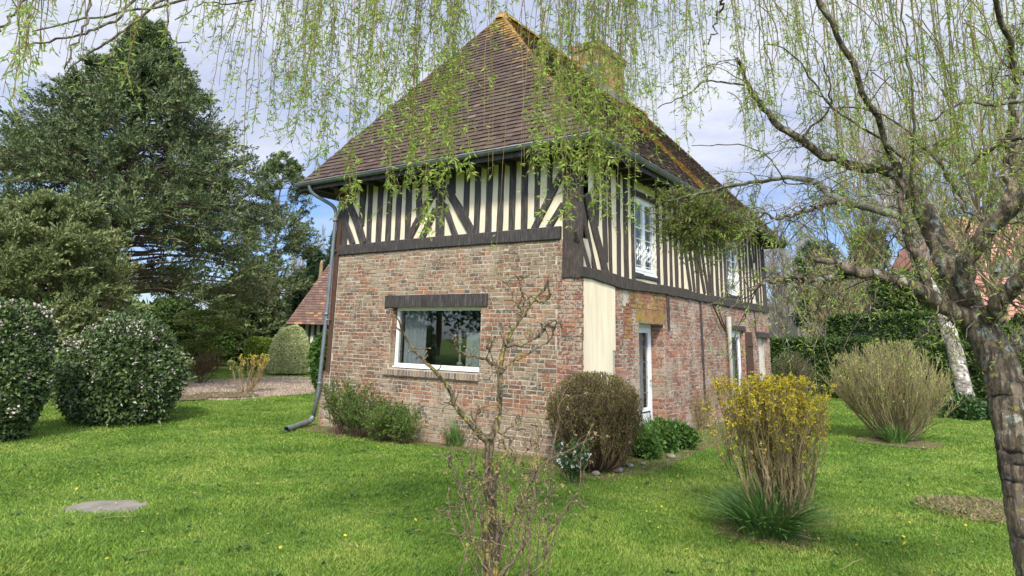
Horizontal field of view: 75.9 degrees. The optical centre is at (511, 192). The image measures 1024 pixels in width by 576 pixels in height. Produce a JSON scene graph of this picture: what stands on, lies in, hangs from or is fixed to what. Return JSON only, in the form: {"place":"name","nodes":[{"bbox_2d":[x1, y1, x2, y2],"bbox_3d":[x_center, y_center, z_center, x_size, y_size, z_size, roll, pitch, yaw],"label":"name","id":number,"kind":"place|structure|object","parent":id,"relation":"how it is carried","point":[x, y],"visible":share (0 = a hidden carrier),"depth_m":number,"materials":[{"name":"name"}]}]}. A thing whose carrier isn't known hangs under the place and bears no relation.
{"place":"outdoors","nodes":[
{"label":"outdoors","id":0,"kind":"place"},
{"bbox_2d":[181,376,315,399],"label":"gravel path","id":1,"kind":"structure","parent":0,"point":[273,381],"depth_m":20.45,"materials":[{"name":"beige gravel"}]},
{"bbox_2d":[179,394,210,399],"bbox_3d":[-8.563,5.204,16.661,1.718,0.001,1.783,3,-13,-7],"label":"soil patch","id":2,"kind":"object","parent":1,"relation":"on","point":[194,397],"visible":0.41,"depth_m":16.80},
{"bbox_2d":[182,347,228,382],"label":"bare bush","id":3,"kind":"object","parent":1,"relation":"on","point":[208,365],"visible":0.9,"depth_m":21.88,"materials":[{"name":"brown plant"}]},
{"bbox_2d":[192,392,258,397],"bbox_3d":[-7.715,5.510,17.926,1.903,0.001,1.718,-7,-15,34],"label":"soil patch","id":4,"kind":"object","parent":1,"relation":"on","point":[230,394],"visible":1,"depth_m":17.83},
{"bbox_2d":[227,352,270,391],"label":"forsythia bush","id":5,"kind":"object","parent":1,"relation":"on","point":[261,368],"visible":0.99,"depth_m":18.97,"materials":[{"name":"yellow plant"}]},
{"bbox_2d":[0,347,1015,575],"bbox_3d":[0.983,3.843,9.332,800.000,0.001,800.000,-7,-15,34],"label":"ground","id":6,"kind":"structure","parent":0,"point":[225,366],"depth_m":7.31,"materials":[{"name":"green plant"}]},
{"bbox_2d":[0,295,62,441],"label":"viburnum shrub","id":7,"kind":"object","parent":6,"relation":"on","point":[29,336],"visible":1,"depth_m":10.06,"materials":[{"name":"green plant"}]},
{"bbox_2d":[0,186,154,343],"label":"conifer tree","id":8,"kind":"object","parent":6,"relation":"on","point":[90,246],"visible":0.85,"depth_m":15.29,"materials":[{"name":"green plant"}]},
{"bbox_2d":[58,300,135,347],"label":"garden shrub","id":9,"kind":"object","parent":6,"relation":"on","point":[76,332],"visible":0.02,"depth_m":27.12,"materials":[{"name":"green plant"}]},
{"bbox_2d":[59,500,146,512],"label":"concrete slab","id":10,"kind":"structure","parent":6,"relation":"on","point":[94,506],"depth_m":6.40,"materials":[{"name":"grey concrete"}]},
{"bbox_2d":[49,310,197,427],"bbox_3d":[-7.517,3.344,12.683,2.761,2.126,2.574,-7,-15,34],"label":"viburnum shrub","id":11,"kind":"object","parent":6,"relation":"on","point":[122,369],"visible":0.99,"depth_m":11.89,"materials":[{"name":"green plant"}]},
{"bbox_2d":[17,289,283,347],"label":"distant wood","id":12,"kind":"object","parent":6,"relation":"on","point":[132,303],"depth_m":60.00,"materials":[{"name":"green plant"}]},
{"bbox_2d":[0,15,308,312],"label":"conifer tree","id":13,"kind":"object","parent":6,"relation":"on","point":[65,148],"visible":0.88,"depth_m":19.91,"materials":[{"name":"green plant"}]},
{"bbox_2d":[147,294,197,355],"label":"garden shrub","id":14,"kind":"object","parent":6,"relation":"on","point":[167,308],"visible":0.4,"depth_m":28.96,"materials":[{"name":"green plant"}]},
{"bbox_2d":[168,285,256,356],"bbox_3d":[-12.786,5.497,28.582,4.168,3.178,3.784,-7,-15,34],"label":"golden juniper","id":15,"kind":"object","parent":6,"relation":"on","point":[226,324],"visible":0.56,"depth_m":28.34,"materials":[{"name":"green plant"}]},
{"bbox_2d":[187,323,237,365],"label":"garden shrub","id":16,"kind":"object","parent":6,"relation":"on","point":[229,337],"visible":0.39,"depth_m":32.27,"materials":[{"name":"green plant"}]},
{"bbox_2d":[207,256,297,352],"bbox_3d":[-13.670,6.255,34.931,4.806,5.740,4.546,-7,-15,34],"label":"conifer tree","id":17,"kind":"object","parent":6,"relation":"on","point":[257,313],"visible":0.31,"depth_m":33.72,"materials":[{"name":"green plant"}]},
{"bbox_2d":[241,336,273,370],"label":"clipped hedge","id":18,"kind":"object","parent":6,"relation":"on","point":[257,345],"visible":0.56,"depth_m":29.65,"materials":[{"name":"green plant"}]},
{"bbox_2d":[231,301,284,362],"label":"garden shrub","id":19,"kind":"object","parent":6,"relation":"on","point":[240,351],"visible":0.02,"depth_m":35.60,"materials":[{"name":"green plant"}]},
{"bbox_2d":[219,150,328,334],"bbox_3d":[-12.775,3.253,34.937,5.050,11.619,6.014,-7,-15,34],"label":"conifer tree","id":20,"kind":"object","parent":6,"relation":"on","point":[295,238],"visible":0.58,"depth_m":35.13,"materials":[{"name":"green plant"}]},
{"bbox_2d":[266,324,309,374],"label":"domed topiary","id":21,"kind":"object","parent":6,"relation":"on","point":[288,350],"visible":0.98,"depth_m":26.95,"materials":[{"name":"green plant"}]},
{"bbox_2d":[280,241,307,310],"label":"bare tree","id":22,"kind":"object","parent":6,"relation":"on","point":[296,261],"visible":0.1,"depth_m":65.95,"materials":[{"name":"grey plant"}]},
{"bbox_2d":[279,248,322,327],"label":"conifer tree","id":23,"kind":"object","parent":6,"relation":"on","point":[296,302],"visible":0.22,"depth_m":41.25,"materials":[{"name":"green plant"}]},
{"bbox_2d":[286,260,333,369],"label":"barn","id":24,"kind":"structure","parent":6,"relation":"on","point":[308,314],"depth_m":30.79,"materials":[{"name":"tile"}]},
{"bbox_2d":[306,329,327,390],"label":"ivy bush","id":25,"kind":"object","parent":6,"relation":"on","point":[313,356],"visible":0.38,"depth_m":18.84,"materials":[{"name":"green plant"}]},
{"bbox_2d":[314,224,327,260],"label":"bare tree","id":26,"kind":"object","parent":6,"relation":"on","point":[323,234],"visible":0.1,"depth_m":72.92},
{"bbox_2d":[306,230,336,291],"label":"conifer tree","id":27,"kind":"object","parent":6,"relation":"on","point":[326,262],"visible":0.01,"depth_m":39.92,"materials":[{"name":"green plant"}]},
{"bbox_2d":[0,436,999,575],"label":"lawn weeds","id":28,"kind":"object","parent":6,"relation":"on","point":[275,572],"visible":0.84,"depth_m":6.03,"materials":[{"name":"green plant"}]},
{"bbox_2d":[14,432,1008,575],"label":"lawn litter","id":29,"kind":"object","parent":6,"relation":"on","point":[457,513],"visible":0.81,"depth_m":6.26,"materials":[{"name":"plant"}]},
{"bbox_2d":[0,0,1023,575],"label":"weeping willow","id":30,"kind":"object","parent":6,"relation":"on","point":[970,314],"visible":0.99,"depth_m":4.25,"materials":[{"name":"green plant"}]},
{"bbox_2d":[641,170,773,280],"bbox_3d":[2.021,0.354,6.813,1.396,1.162,1.287,9,-15,-31],"label":"mistletoe clump","id":31,"kind":"object","parent":30,"relation":"attached to","point":[700,221],"visible":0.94,"depth_m":6.62,"materials":[{"name":"green plant"}]},
{"bbox_2d":[301,414,751,480],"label":"flower bed soil","id":32,"kind":"structure","parent":6,"relation":"on","point":[681,454],"depth_m":10.21,"materials":[{"name":"brown soil"}]},
{"bbox_2d":[315,368,427,444],"bbox_3d":[-2.385,3.584,11.123,2.435,1.134,1.275,-7,-15,34],"label":"leafy shrub","id":33,"kind":"object","parent":32,"relation":"on","point":[399,424],"visible":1,"depth_m":10.93,"materials":[{"name":"green plant"}]},
{"bbox_2d":[437,414,469,446],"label":"daffodil clump","id":34,"kind":"object","parent":32,"relation":"on","point":[456,438],"visible":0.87,"depth_m":10.45,"materials":[{"name":"green plant"}]},
{"bbox_2d":[544,370,645,472],"bbox_3d":[1.121,3.092,8.921,1.310,1.314,1.327,-7,-15,34],"label":"clipped bush","id":35,"kind":"object","parent":32,"relation":"on","point":[612,412],"visible":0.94,"depth_m":8.59,"materials":[{"name":"brown plant"}]},
{"bbox_2d":[591,470,600,475],"bbox_3d":[1.084,3.616,8.449,0.126,0.067,0.099,-7,-15,34],"label":"edging stone","id":36,"kind":"object","parent":32,"relation":"on","point":[596,473],"visible":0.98,"depth_m":8.42,"materials":[{"name":"grey stone"}]},
{"bbox_2d":[611,466,622,472],"bbox_3d":[1.384,3.681,8.720,0.159,0.109,0.194,11,-16,-37],"label":"edging stone","id":37,"kind":"object","parent":32,"relation":"on","point":[619,469],"visible":0.32,"depth_m":8.65,"materials":[{"name":"grey stone"}]},
{"bbox_2d":[625,463,633,467],"bbox_3d":[1.619,3.758,9.035,0.127,0.070,0.101,-7,-15,34],"label":"edging stone","id":38,"kind":"object","parent":32,"relation":"on","point":[628,465],"visible":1,"depth_m":9.01,"materials":[{"name":"grey stone"}]},
{"bbox_2d":[630,422,666,459],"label":"leafy perennial","id":39,"kind":"object","parent":32,"relation":"on","point":[653,443],"visible":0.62,"depth_m":9.71,"materials":[{"name":"green plant"}]},
{"bbox_2d":[640,410,663,423],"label":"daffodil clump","id":40,"kind":"object","parent":32,"relation":"on","point":[648,418],"visible":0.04,"depth_m":11.44,"materials":[{"name":"white plant"}]},
{"bbox_2d":[666,453,675,457],"bbox_3d":[2.388,3.962,9.858,0.145,0.084,0.114,-7,-15,34],"label":"edging stone","id":41,"kind":"object","parent":32,"relation":"on","point":[671,455],"visible":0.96,"depth_m":9.82,"materials":[{"name":"white stone"}]},
{"bbox_2d":[646,415,702,452],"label":"leafy perennial","id":42,"kind":"object","parent":32,"relation":"on","point":[675,434],"visible":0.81,"depth_m":10.60,"materials":[{"name":"green plant"}]},
{"bbox_2d":[689,380,722,429],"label":"bare bush","id":43,"kind":"object","parent":32,"relation":"on","point":[703,419],"visible":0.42,"depth_m":13.16,"materials":[{"name":"brown plant"}]},
{"bbox_2d":[68,445,996,558],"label":"lawn flowers","id":44,"kind":"object","parent":6,"relation":"on","point":[415,519],"visible":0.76,"depth_m":5.90,"materials":[{"name":"yellow plant"}]},
{"bbox_2d":[284,11,786,459],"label":"half timbered house","id":45,"kind":"structure","parent":6,"relation":"on","point":[638,312],"depth_m":11.77,"materials":[{"name":"brick"}]},
{"bbox_2d":[392,307,480,372],"bbox_3d":[-1.237,2.555,11.468,2.000,1.065,0.300,-7,-15,34],"label":"window","id":46,"kind":"structure","parent":45,"relation":"in","point":[416,318],"depth_m":11.82,"materials":[{"name":"white glass"}]},
{"bbox_2d":[457,329,462,365],"bbox_3d":[-0.903,2.702,11.459,0.110,0.620,0.107,-7,-15,34],"label":"candle lamp","id":47,"kind":"object","parent":45,"relation":"in","point":[459,362],"visible":0.98,"depth_m":11.45,"materials":[{"name":"grey metal"}]},
{"bbox_2d":[634,197,657,277],"bbox_3d":[2.405,0.844,12.153,0.188,1.406,0.980,-7,-15,34],"label":"window","id":48,"kind":"structure","parent":45,"relation":"in","point":[641,253],"depth_m":12.18,"materials":[{"name":"white glass"}]},
{"bbox_2d":[639,327,652,422],"bbox_3d":[2.272,3.368,11.822,0.198,1.850,1.010,-7,-15,34],"label":"door","id":49,"kind":"structure","parent":45,"relation":"in","point":[645,330],"depth_m":12.15,"materials":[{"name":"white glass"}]},
{"bbox_2d":[726,241,739,295],"bbox_3d":[5.476,1.889,16.508,0.188,1.406,1.000,-7,-15,34],"label":"window","id":50,"kind":"structure","parent":45,"relation":"in","point":[728,267],"depth_m":16.55,"materials":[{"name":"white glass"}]},
{"bbox_2d":[731,333,741,393],"bbox_3d":[5.396,4.373,15.994,0.198,1.850,1.060,-7,-15,34],"label":"door","id":51,"kind":"structure","parent":45,"relation":"in","point":[733,334],"depth_m":16.38,"materials":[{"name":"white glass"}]},
{"bbox_2d":[547,436,591,483],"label":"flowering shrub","id":52,"kind":"object","parent":6,"relation":"on","point":[572,470],"visible":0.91,"depth_m":7.94,"materials":[{"name":"green plant"}]},
{"bbox_2d":[749,192,773,298],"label":"bare tree","id":53,"kind":"object","parent":6,"relation":"on","point":[760,214],"visible":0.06,"depth_m":71.73,"materials":[{"name":"plant"}]},
{"bbox_2d":[712,518,819,550],"bbox_3d":[2.331,3.142,6.098,0.993,0.001,0.976,-7,-15,34],"label":"soil patch","id":54,"kind":"object","parent":6,"relation":"on","point":[723,528],"visible":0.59,"depth_m":5.85,"materials":[{"name":"brown soil"}]},
{"bbox_2d":[687,476,840,540],"bbox_3d":[2.349,2.909,6.141,1.416,0.482,1.455,-7,-15,34],"label":"daffodil clump","id":55,"kind":"object","parent":54,"relation":"on","point":[758,519],"visible":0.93,"depth_m":5.96,"materials":[{"name":"green plant"}]},
{"bbox_2d":[697,370,836,519],"bbox_3d":[2.510,2.487,6.372,1.313,1.454,1.270,-7,-15,34],"label":"forsythia bush","id":56,"kind":"object","parent":54,"relation":"on","point":[783,415],"visible":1,"depth_m":6.20,"materials":[{"name":"yellow plant"}]},
{"bbox_2d":[764,248,784,335],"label":"bare tree","id":57,"kind":"object","parent":6,"relation":"on","point":[771,299],"visible":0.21,"depth_m":50.97,"materials":[{"name":"plant"}]},
{"bbox_2d":[764,249,797,337],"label":"bare tree","id":58,"kind":"object","parent":6,"relation":"on","point":[775,317],"visible":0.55,"depth_m":36.56,"materials":[{"name":"plant"}]},
{"bbox_2d":[771,209,797,336],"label":"bare tree","id":59,"kind":"object","parent":6,"relation":"on","point":[780,227],"visible":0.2,"depth_m":57.38,"materials":[{"name":"plant"}]},
{"bbox_2d":[772,351,815,397],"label":"garden shrub","id":60,"kind":"object","parent":6,"relation":"on","point":[783,367],"visible":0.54,"depth_m":21.14,"materials":[{"name":"green plant"}]},
{"bbox_2d":[768,298,823,337],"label":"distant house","id":61,"kind":"structure","parent":6,"relation":"on","point":[793,330],"depth_m":55.22,"materials":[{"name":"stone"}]},
{"bbox_2d":[781,232,815,336],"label":"bare tree","id":62,"kind":"object","parent":6,"relation":"on","point":[801,332],"visible":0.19,"depth_m":45.64,"materials":[{"name":"plant"}]},
{"bbox_2d":[785,179,834,335],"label":"bare tree","id":63,"kind":"object","parent":6,"relation":"on","point":[798,223],"visible":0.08,"depth_m":47.45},
{"bbox_2d":[791,238,859,334],"bbox_3d":[18.833,6.750,39.228,3.730,8.178,3.337,5,-13,-15],"label":"evergreen tree","id":64,"kind":"object","parent":6,"relation":"on","point":[797,261],"visible":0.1,"depth_m":39.35,"materials":[{"name":"green plant"}]},
{"bbox_2d":[769,334,882,398],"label":"clipped hedge","id":65,"kind":"object","parent":6,"relation":"on","point":[777,347],"visible":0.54,"depth_m":22.25,"materials":[{"name":"green plant"}]},
{"bbox_2d":[783,244,888,336],"bbox_3d":[13.581,5.091,27.465,3.509,6.083,3.951,5,-13,-15],"label":"bare tree","id":66,"kind":"object","parent":6,"relation":"on","point":[843,299],"visible":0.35,"depth_m":27.31,"materials":[{"name":"green plant"}]},
{"bbox_2d":[781,168,923,312],"bbox_3d":[17.195,3.488,31.354,7.588,11.060,6.530,2,-13,-2],"label":"bare tree","id":67,"kind":"object","parent":6,"relation":"on","point":[872,231],"visible":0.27,"depth_m":31.68,"materials":[{"name":"brown plant"}]},
{"bbox_2d":[847,227,892,311],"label":"evergreen tree","id":68,"kind":"object","parent":6,"relation":"on","point":[887,247],"visible":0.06,"depth_m":39.84,"materials":[{"name":"green plant"}]},
{"bbox_2d":[823,309,941,381],"bbox_3d":[14.181,6.146,25.206,1.856,3.238,4.179,9,-14,-29],"label":"clipped hedge","id":69,"kind":"object","parent":6,"relation":"on","point":[908,324],"visible":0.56,"depth_m":24.44,"materials":[{"name":"green plant"}]},
{"bbox_2d":[805,51,974,415],"bbox_3d":[11.191,0.667,19.888,3.824,11.318,4.147,3,-13,-9],"label":"birch tree","id":70,"kind":"object","parent":6,"relation":"on","point":[964,382],"visible":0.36,"depth_m":18.86,"materials":[{"name":"white plant"}]},
{"bbox_2d":[848,435,943,448],"bbox_3d":[7.074,4.589,12.097,1.519,0.001,1.491,-7,-15,34],"label":"soil patch","id":71,"kind":"object","parent":6,"relation":"on","point":[913,443],"visible":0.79,"depth_m":11.90,"materials":[{"name":"brown soil"}]},
{"bbox_2d":[867,421,918,443],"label":"daffodil clump","id":72,"kind":"object","parent":71,"relation":"on","point":[892,437],"visible":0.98,"depth_m":11.90,"materials":[{"name":"green plant"}]},
{"bbox_2d":[821,338,966,440],"bbox_3d":[7.236,3.707,12.504,2.400,1.970,2.396,6,-13,-20],"label":"bare bush","id":73,"kind":"object","parent":71,"relation":"on","point":[906,390],"visible":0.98,"depth_m":12.24,"materials":[{"name":"beige plant"}]},
{"bbox_2d":[798,42,997,290],"bbox_3d":[17.194,0.562,29.717,9.461,16.071,8.198,5,-13,-16],"label":"bare tree","id":74,"kind":"object","parent":6,"relation":"on","point":[870,183],"visible":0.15,"depth_m":29.77,"materials":[{"name":"grey plant"}]},
{"bbox_2d":[859,265,944,314],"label":"evergreen tree","id":75,"kind":"object","parent":6,"relation":"on","point":[881,294],"visible":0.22,"depth_m":27.37,"materials":[{"name":"green plant"}]},
{"bbox_2d":[838,36,1023,321],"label":"bare tree","id":76,"kind":"object","parent":6,"relation":"on","point":[975,199],"visible":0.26,"depth_m":26.66,"materials":[{"name":"brown plant"}]},
{"bbox_2d":[935,297,967,341],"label":"evergreen tree","id":77,"kind":"object","parent":6,"relation":"on","point":[962,334],"visible":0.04,"depth_m":23.78,"materials":[{"name":"green plant"}]},
{"bbox_2d":[910,491,1006,524],"bbox_3d":[5.049,3.412,7.071,1.334,0.162,1.346,-7,-15,34],"label":"weed patch","id":78,"kind":"object","parent":6,"relation":"on","point":[921,498],"visible":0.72,"depth_m":7.09,"materials":[{"name":"plant"}]},
{"bbox_2d":[901,340,1023,410],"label":"clipped hedge","id":79,"kind":"object","parent":6,"relation":"on","point":[941,350],"visible":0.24,"depth_m":18.50,"materials":[{"name":"green plant"}]},
{"bbox_2d":[937,392,990,420],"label":"leafy perennial","id":80,"kind":"object","parent":6,"relation":"on","point":[969,410],"visible":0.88,"depth_m":16.31,"materials":[{"name":"green plant"}]},
{"bbox_2d":[927,495,1005,517],"bbox_3d":[5.138,3.451,7.231,0.962,0.001,1.064,-7,-15,34],"label":"soil patch","id":81,"kind":"object","parent":6,"relation":"on","point":[971,507],"visible":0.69,"depth_m":7.24,"materials":[{"name":"brown soil"}]},
{"bbox_2d":[913,54,1023,314],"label":"bare tree","id":82,"kind":"object","parent":6,"relation":"on","point":[1021,249],"visible":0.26,"depth_m":24.49,"materials":[{"name":"brown plant"}]},
{"bbox_2d":[999,312,1023,334],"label":"evergreen tree","id":83,"kind":"object","parent":6,"relation":"on","point":[1014,321],"visible":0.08,"depth_m":24.19,"materials":[{"name":"green plant"}]},
{"label":"soil patch","id":84,"kind":"structure","parent":6,"relation":"on","visible":0},
{"bbox_2d":[392,271,587,575],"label":"twisted hazel","id":85,"kind":"object","parent":84,"relation":"on","point":[491,551],"visible":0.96,"depth_m":4.19,"materials":[{"name":"brown plant"}]},
{"bbox_2d":[443,379,609,575],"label":"rose canes","id":86,"kind":"object","parent":84,"relation":"on","point":[541,492],"visible":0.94,"depth_m":3.93,"materials":[{"name":"brown plant"}]},
{"bbox_2d":[0,0,1023,309],"label":"sky","id":87,"kind":"structure","parent":0,"point":[714,129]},
{"bbox_2d":[889,218,1023,319],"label":"red roofed house","id":88,"kind":"structure","parent":0,"point":[1011,310],"depth_m":35.78,"materials":[{"name":"paint"}]}
]}

